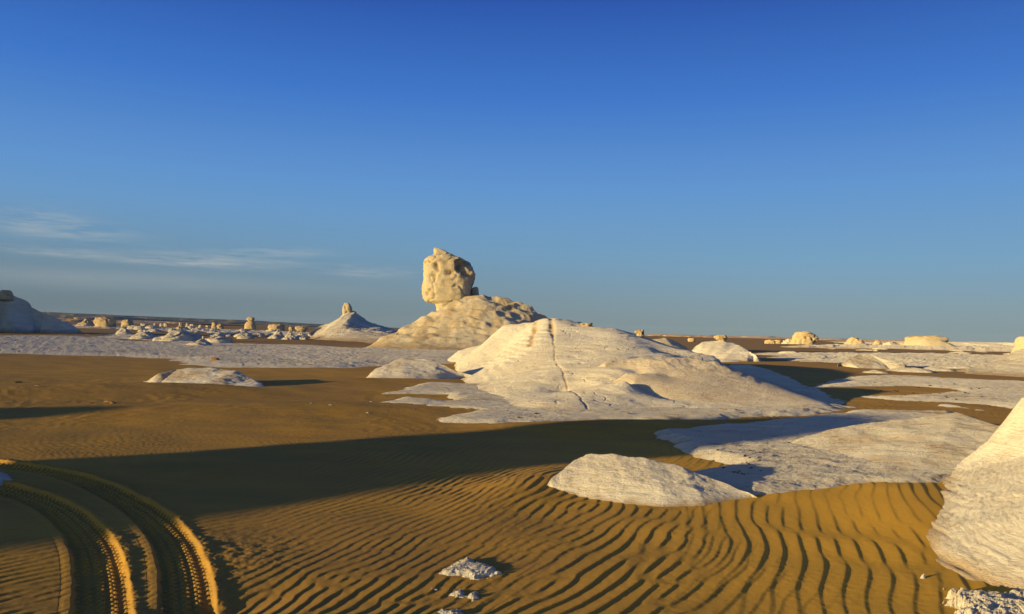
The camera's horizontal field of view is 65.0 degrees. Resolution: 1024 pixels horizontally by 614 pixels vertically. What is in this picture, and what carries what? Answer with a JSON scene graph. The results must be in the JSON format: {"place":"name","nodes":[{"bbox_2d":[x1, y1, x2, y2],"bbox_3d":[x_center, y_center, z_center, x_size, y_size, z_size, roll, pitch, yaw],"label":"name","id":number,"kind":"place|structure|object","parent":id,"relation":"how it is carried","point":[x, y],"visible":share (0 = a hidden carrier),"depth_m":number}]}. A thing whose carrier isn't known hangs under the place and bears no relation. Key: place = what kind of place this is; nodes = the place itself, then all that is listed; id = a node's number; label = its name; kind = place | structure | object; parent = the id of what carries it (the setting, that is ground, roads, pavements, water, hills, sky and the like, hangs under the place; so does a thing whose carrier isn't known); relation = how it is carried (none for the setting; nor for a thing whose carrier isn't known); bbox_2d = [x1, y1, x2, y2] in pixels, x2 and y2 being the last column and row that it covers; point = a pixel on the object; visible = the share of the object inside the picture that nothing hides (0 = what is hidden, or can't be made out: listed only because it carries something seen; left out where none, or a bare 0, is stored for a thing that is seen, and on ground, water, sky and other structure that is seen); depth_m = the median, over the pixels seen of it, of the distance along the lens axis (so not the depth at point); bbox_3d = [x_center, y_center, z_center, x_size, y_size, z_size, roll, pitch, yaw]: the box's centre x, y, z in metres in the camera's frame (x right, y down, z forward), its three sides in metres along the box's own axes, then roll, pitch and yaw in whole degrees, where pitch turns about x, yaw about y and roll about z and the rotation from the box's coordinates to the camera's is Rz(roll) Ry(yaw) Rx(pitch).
{"place":"outdoors","nodes":[
{"label":"outdoors","id":0,"kind":"place"},
{"bbox_2d":[57,316,243,325],"bbox_3d":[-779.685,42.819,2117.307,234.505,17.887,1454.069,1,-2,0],"label":"hills","id":1,"kind":"structure","parent":0,"point":[134,320],"depth_m":1605.97},
{"bbox_2d":[42,312,399,328],"bbox_3d":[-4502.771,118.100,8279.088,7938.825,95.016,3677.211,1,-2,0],"label":"plateau","id":2,"kind":"structure","parent":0,"point":[73,315],"depth_m":6872.95},
{"bbox_2d":[0,322,1023,613],"bbox_3d":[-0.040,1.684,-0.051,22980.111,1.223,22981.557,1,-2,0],"label":"sand","id":3,"kind":"structure","parent":0,"point":[288,490],"depth_m":7.86},
{"bbox_2d":[0,480,162,613],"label":"tyre track","id":4,"kind":"structure","parent":3,"relation":"on","point":[100,571],"depth_m":5.98},
{"bbox_2d":[0,459,235,613],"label":"tyre track","id":5,"kind":"structure","parent":3,"relation":"on","point":[186,570],"depth_m":6.31},
{"bbox_2d":[147,329,163,331],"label":"chalk hummock","id":6,"kind":"object","parent":3,"relation":"on","point":[154,330],"visible":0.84,"depth_m":149.39},
{"bbox_2d":[143,367,263,386],"bbox_3d":[-8.472,2.003,22.094,3.686,0.584,4.618,2,-2,-17],"label":"chalk mound","id":7,"kind":"object","parent":3,"relation":"on","point":[209,375],"visible":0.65,"depth_m":22.39},
{"bbox_2d":[233,333,252,336],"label":"chalk hummock","id":8,"kind":"object","parent":3,"relation":"on","point":[244,334],"visible":0.82,"depth_m":112.78},
{"bbox_2d":[237,336,253,338],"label":"chalk hummock","id":9,"kind":"object","parent":3,"relation":"on","point":[245,337],"visible":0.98,"depth_m":101.34},
{"bbox_2d":[244,322,255,328],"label":"rock","id":10,"kind":"object","parent":3,"relation":"on","point":[249,325],"visible":0.88,"depth_m":365.97},
{"bbox_2d":[246,317,254,323],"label":"rock","id":11,"kind":"object","parent":10,"relation":"on","point":[250,319],"visible":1,"depth_m":366.14},
{"bbox_2d":[250,332,265,336],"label":"chalk hummock","id":12,"kind":"object","parent":3,"relation":"on","point":[258,334],"visible":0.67,"depth_m":119.91},
{"bbox_2d":[268,334,281,338],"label":"chalk hummock","id":13,"kind":"object","parent":3,"relation":"on","point":[276,336],"visible":0.98,"depth_m":109.72},
{"bbox_2d":[273,330,283,337],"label":"chalk mound","id":14,"kind":"object","parent":3,"relation":"on","point":[279,333],"visible":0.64,"depth_m":111.06},
{"bbox_2d":[282,336,293,339],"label":"chalk hummock","id":15,"kind":"object","parent":3,"relation":"on","point":[287,338],"visible":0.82,"depth_m":98.79},
{"bbox_2d":[285,331,293,336],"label":"chalk mound","id":16,"kind":"object","parent":3,"relation":"on","point":[290,333],"visible":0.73,"depth_m":119.02},
{"bbox_2d":[297,334,309,337],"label":"chalk hummock","id":17,"kind":"object","parent":3,"relation":"on","point":[302,335],"visible":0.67,"depth_m":120.26},
{"bbox_2d":[366,358,470,378],"bbox_3d":[-4.102,2.225,28.507,4.061,0.808,5.632,3,-2,-40],"label":"chalk mound","id":18,"kind":"object","parent":3,"relation":"on","point":[413,368],"visible":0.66,"depth_m":27.91},
{"bbox_2d":[438,609,461,613],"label":"chalk outcrop","id":19,"kind":"object","parent":3,"relation":"on","point":[445,611],"visible":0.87,"depth_m":4.83},
{"bbox_2d":[448,589,479,600],"bbox_3d":[-0.300,1.861,5.194,0.312,0.053,0.369,2,-2,-27],"label":"chalk outcrop","id":20,"kind":"object","parent":3,"relation":"on","point":[473,596],"visible":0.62,"depth_m":5.17},
{"bbox_2d":[439,557,501,579],"bbox_3d":[-0.307,1.873,5.730,0.548,0.062,0.603,3,-2,-44],"label":"chalk outcrop","id":21,"kind":"object","parent":3,"relation":"on","point":[470,568],"visible":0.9,"depth_m":5.65},
{"bbox_2d":[547,454,757,506],"bbox_3d":[1.546,1.871,8.677,2.487,0.469,1.706,1,-2,19],"label":"chalk mound","id":22,"kind":"object","parent":3,"relation":"on","point":[616,478],"visible":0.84,"depth_m":8.47},
{"bbox_2d":[764,340,775,343],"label":"rock","id":23,"kind":"object","parent":3,"relation":"on","point":[770,342],"visible":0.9,"depth_m":233.55},
{"bbox_2d":[781,339,790,343],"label":"rock","id":24,"kind":"object","parent":3,"relation":"on","point":[786,341],"visible":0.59,"depth_m":240.74},
{"bbox_2d":[789,331,818,344],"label":"rock","id":25,"kind":"object","parent":3,"relation":"on","point":[804,337],"visible":0.86,"depth_m":234.10},
{"bbox_2d":[863,370,888,373],"bbox_3d":[18.979,3.381,41.966,1.418,0.217,1.280,1,-2,0],"label":"chalk hummock","id":26,"kind":"object","parent":3,"relation":"on","point":[873,371],"visible":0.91,"depth_m":41.63},
{"bbox_2d":[882,342,894,344],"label":"rock","id":27,"kind":"object","parent":3,"relation":"on","point":[889,343],"visible":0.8,"depth_m":285.37},
{"bbox_2d":[792,412,999,469],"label":"chalk rise","id":28,"kind":"structure","parent":3,"relation":"on","point":[947,441],"depth_m":11.98},
{"bbox_2d":[887,367,933,372],"bbox_3d":[22.189,3.543,44.941,2.616,0.325,2.360,1,-2,0],"label":"chalk hummock","id":29,"kind":"object","parent":3,"relation":"on","point":[917,370],"visible":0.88,"depth_m":44.27},
{"bbox_2d":[926,397,1023,591],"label":"chalk mound","id":30,"kind":"object","parent":3,"relation":"on","point":[976,532],"visible":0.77,"depth_m":7.14},
{"bbox_2d":[942,587,1023,613],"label":"chalk outcrop","id":31,"kind":"object","parent":3,"relation":"on","point":[963,600],"visible":0.93,"depth_m":5.11},
{"bbox_2d":[0,324,1023,494],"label":"chalk ground","id":32,"kind":"structure","parent":0,"point":[797,467],"depth_m":19.58},
{"bbox_2d":[0,290,88,334],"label":"rock formation","id":33,"kind":"object","parent":32,"relation":"on","point":[18,315],"visible":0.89,"depth_m":110.86},
{"bbox_2d":[75,319,94,325],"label":"rock","id":34,"kind":"object","parent":32,"relation":"on","point":[86,322],"visible":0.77,"depth_m":266.38},
{"bbox_2d":[93,317,115,326],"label":"rock","id":35,"kind":"object","parent":32,"relation":"on","point":[103,322],"visible":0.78,"depth_m":219.61},
{"bbox_2d":[116,326,132,333],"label":"chalk mound","id":36,"kind":"object","parent":32,"relation":"on","point":[123,330],"visible":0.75,"depth_m":105.54},
{"bbox_2d":[121,320,133,326],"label":"rock","id":37,"kind":"object","parent":32,"relation":"on","point":[125,323],"visible":0.74,"depth_m":294.55},
{"bbox_2d":[127,325,138,328],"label":"chalk hummock","id":38,"kind":"object","parent":32,"relation":"on","point":[131,327],"visible":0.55,"depth_m":191.21},
{"bbox_2d":[133,326,144,329],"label":"chalk hummock","id":39,"kind":"object","parent":32,"relation":"on","point":[139,327],"visible":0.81,"depth_m":186.80},
{"bbox_2d":[128,331,157,338],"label":"chalk mound","id":40,"kind":"object","parent":32,"relation":"on","point":[145,335],"visible":0.74,"depth_m":81.78},
{"bbox_2d":[145,325,157,328],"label":"chalk hummock","id":41,"kind":"object","parent":32,"relation":"on","point":[152,327],"visible":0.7,"depth_m":201.60},
{"bbox_2d":[152,330,201,340],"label":"chalk mound","id":42,"kind":"object","parent":32,"relation":"on","point":[179,335],"visible":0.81,"depth_m":77.98},
{"bbox_2d":[182,339,211,344],"bbox_3d":[-23.904,2.793,61.064,2.644,0.810,2.690,1,-2,0],"label":"chalk mound","id":43,"kind":"object","parent":32,"relation":"on","point":[201,342],"visible":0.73,"depth_m":60.41},
{"bbox_2d":[211,322,216,328],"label":"rock","id":44,"kind":"object","parent":32,"relation":"on","point":[214,325],"visible":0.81,"depth_m":267.90},
{"bbox_2d":[205,336,233,342],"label":"chalk mound","id":45,"kind":"object","parent":32,"relation":"on","point":[216,339],"visible":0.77,"depth_m":69.81},
{"bbox_2d":[231,332,243,335],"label":"chalk hummock","id":46,"kind":"object","parent":32,"relation":"on","point":[233,333],"visible":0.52,"depth_m":118.39},
{"bbox_2d":[268,324,284,330],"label":"rock","id":47,"kind":"object","parent":32,"relation":"on","point":[279,327],"visible":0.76,"depth_m":264.46},
{"bbox_2d":[295,326,307,331],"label":"rock","id":48,"kind":"object","parent":32,"relation":"on","point":[302,328],"visible":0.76,"depth_m":224.14},
{"bbox_2d":[306,303,396,343],"bbox_3d":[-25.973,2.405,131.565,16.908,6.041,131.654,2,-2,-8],"label":"rock formation","id":49,"kind":"object","parent":32,"relation":"on","point":[349,324],"visible":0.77,"depth_m":119.75},
{"bbox_2d":[367,248,546,349],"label":"rock formation","id":50,"kind":"object","parent":32,"relation":"on","point":[465,315],"visible":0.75,"depth_m":72.72},
{"bbox_2d":[653,338,689,349],"bbox_3d":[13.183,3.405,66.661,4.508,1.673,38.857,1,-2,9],"label":"chalk mound","id":51,"kind":"object","parent":32,"relation":"on","point":[669,342],"visible":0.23,"depth_m":63.89},
{"bbox_2d":[689,341,761,361],"bbox_3d":[15.996,3.374,61.189,6.176,1.575,16.493,1,-2,12],"label":"chalk mound","id":52,"kind":"object","parent":32,"relation":"on","point":[724,350],"visible":0.78,"depth_m":59.55},
{"bbox_2d":[714,335,727,341],"bbox_3d":[16.198,2.499,62.462,1.101,0.712,0.878,1,-2,0],"label":"rock","id":53,"kind":"object","parent":52,"relation":"on","point":[721,338],"visible":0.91,"depth_m":62.16},
{"bbox_2d":[778,351,797,352],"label":"chalk hummock","id":54,"kind":"object","parent":32,"relation":"on","point":[787,352],"visible":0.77,"depth_m":89.86},
{"bbox_2d":[844,337,864,344],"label":"rock","id":55,"kind":"object","parent":32,"relation":"on","point":[853,340],"visible":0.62,"depth_m":191.10},
{"bbox_2d":[837,353,908,368],"bbox_3d":[20.979,3.306,47.273,4.607,1.103,12.510,1,-2,26],"label":"chalk mound","id":56,"kind":"object","parent":32,"relation":"on","point":[868,361],"visible":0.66,"depth_m":47.59},
{"bbox_2d":[903,336,957,346],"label":"rock formation","id":57,"kind":"object","parent":32,"relation":"on","point":[927,340],"visible":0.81,"depth_m":205.10},
{"bbox_2d":[922,366,954,370],"bbox_3d":[25.114,3.672,47.787,2.361,0.346,2.124,1,-2,0],"label":"chalk hummock","id":58,"kind":"object","parent":32,"relation":"on","point":[935,368],"visible":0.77,"depth_m":47.13},
{"bbox_2d":[930,365,972,367],"bbox_3d":[28.561,3.939,52.589,3.050,0.292,2.734,1,-2,0],"label":"chalk hummock","id":59,"kind":"object","parent":32,"relation":"on","point":[952,366],"visible":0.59,"depth_m":51.88},
{"bbox_2d":[965,336,1023,376],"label":"rock formation","id":60,"kind":"object","parent":32,"relation":"on","point":[1011,364],"visible":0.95,"depth_m":46.36},
{"bbox_2d":[0,0,1023,342],"label":"sky","id":61,"kind":"structure","parent":0,"point":[835,169]},
{"bbox_2d":[447,318,843,410],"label":"chalk hill","id":62,"kind":"structure","parent":0,"point":[550,363],"depth_m":21.88},
{"bbox_2d":[580,323,592,326],"bbox_3d":[3.071,0.760,33.184,0.569,0.234,0.457,1,-2,0],"label":"rock","id":63,"kind":"object","parent":62,"relation":"on","point":[586,324],"visible":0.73,"depth_m":33.02},
{"bbox_2d":[635,330,643,336],"bbox_3d":[4.952,1.013,31.185,0.402,0.271,0.315,1,-2,0],"label":"rock","id":64,"kind":"object","parent":62,"relation":"on","point":[639,332],"visible":1,"depth_m":31.07},
{"bbox_2d":[644,334,958,341],"bbox_3d":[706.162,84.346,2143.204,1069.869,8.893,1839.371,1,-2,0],"label":"hills","id":65,"kind":"structure","parent":0,"point":[765,337],"depth_m":1448.26},
{"bbox_2d":[824,341,1014,346],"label":"hills","id":66,"kind":"structure","parent":0,"point":[983,344],"depth_m":415.37}
]}

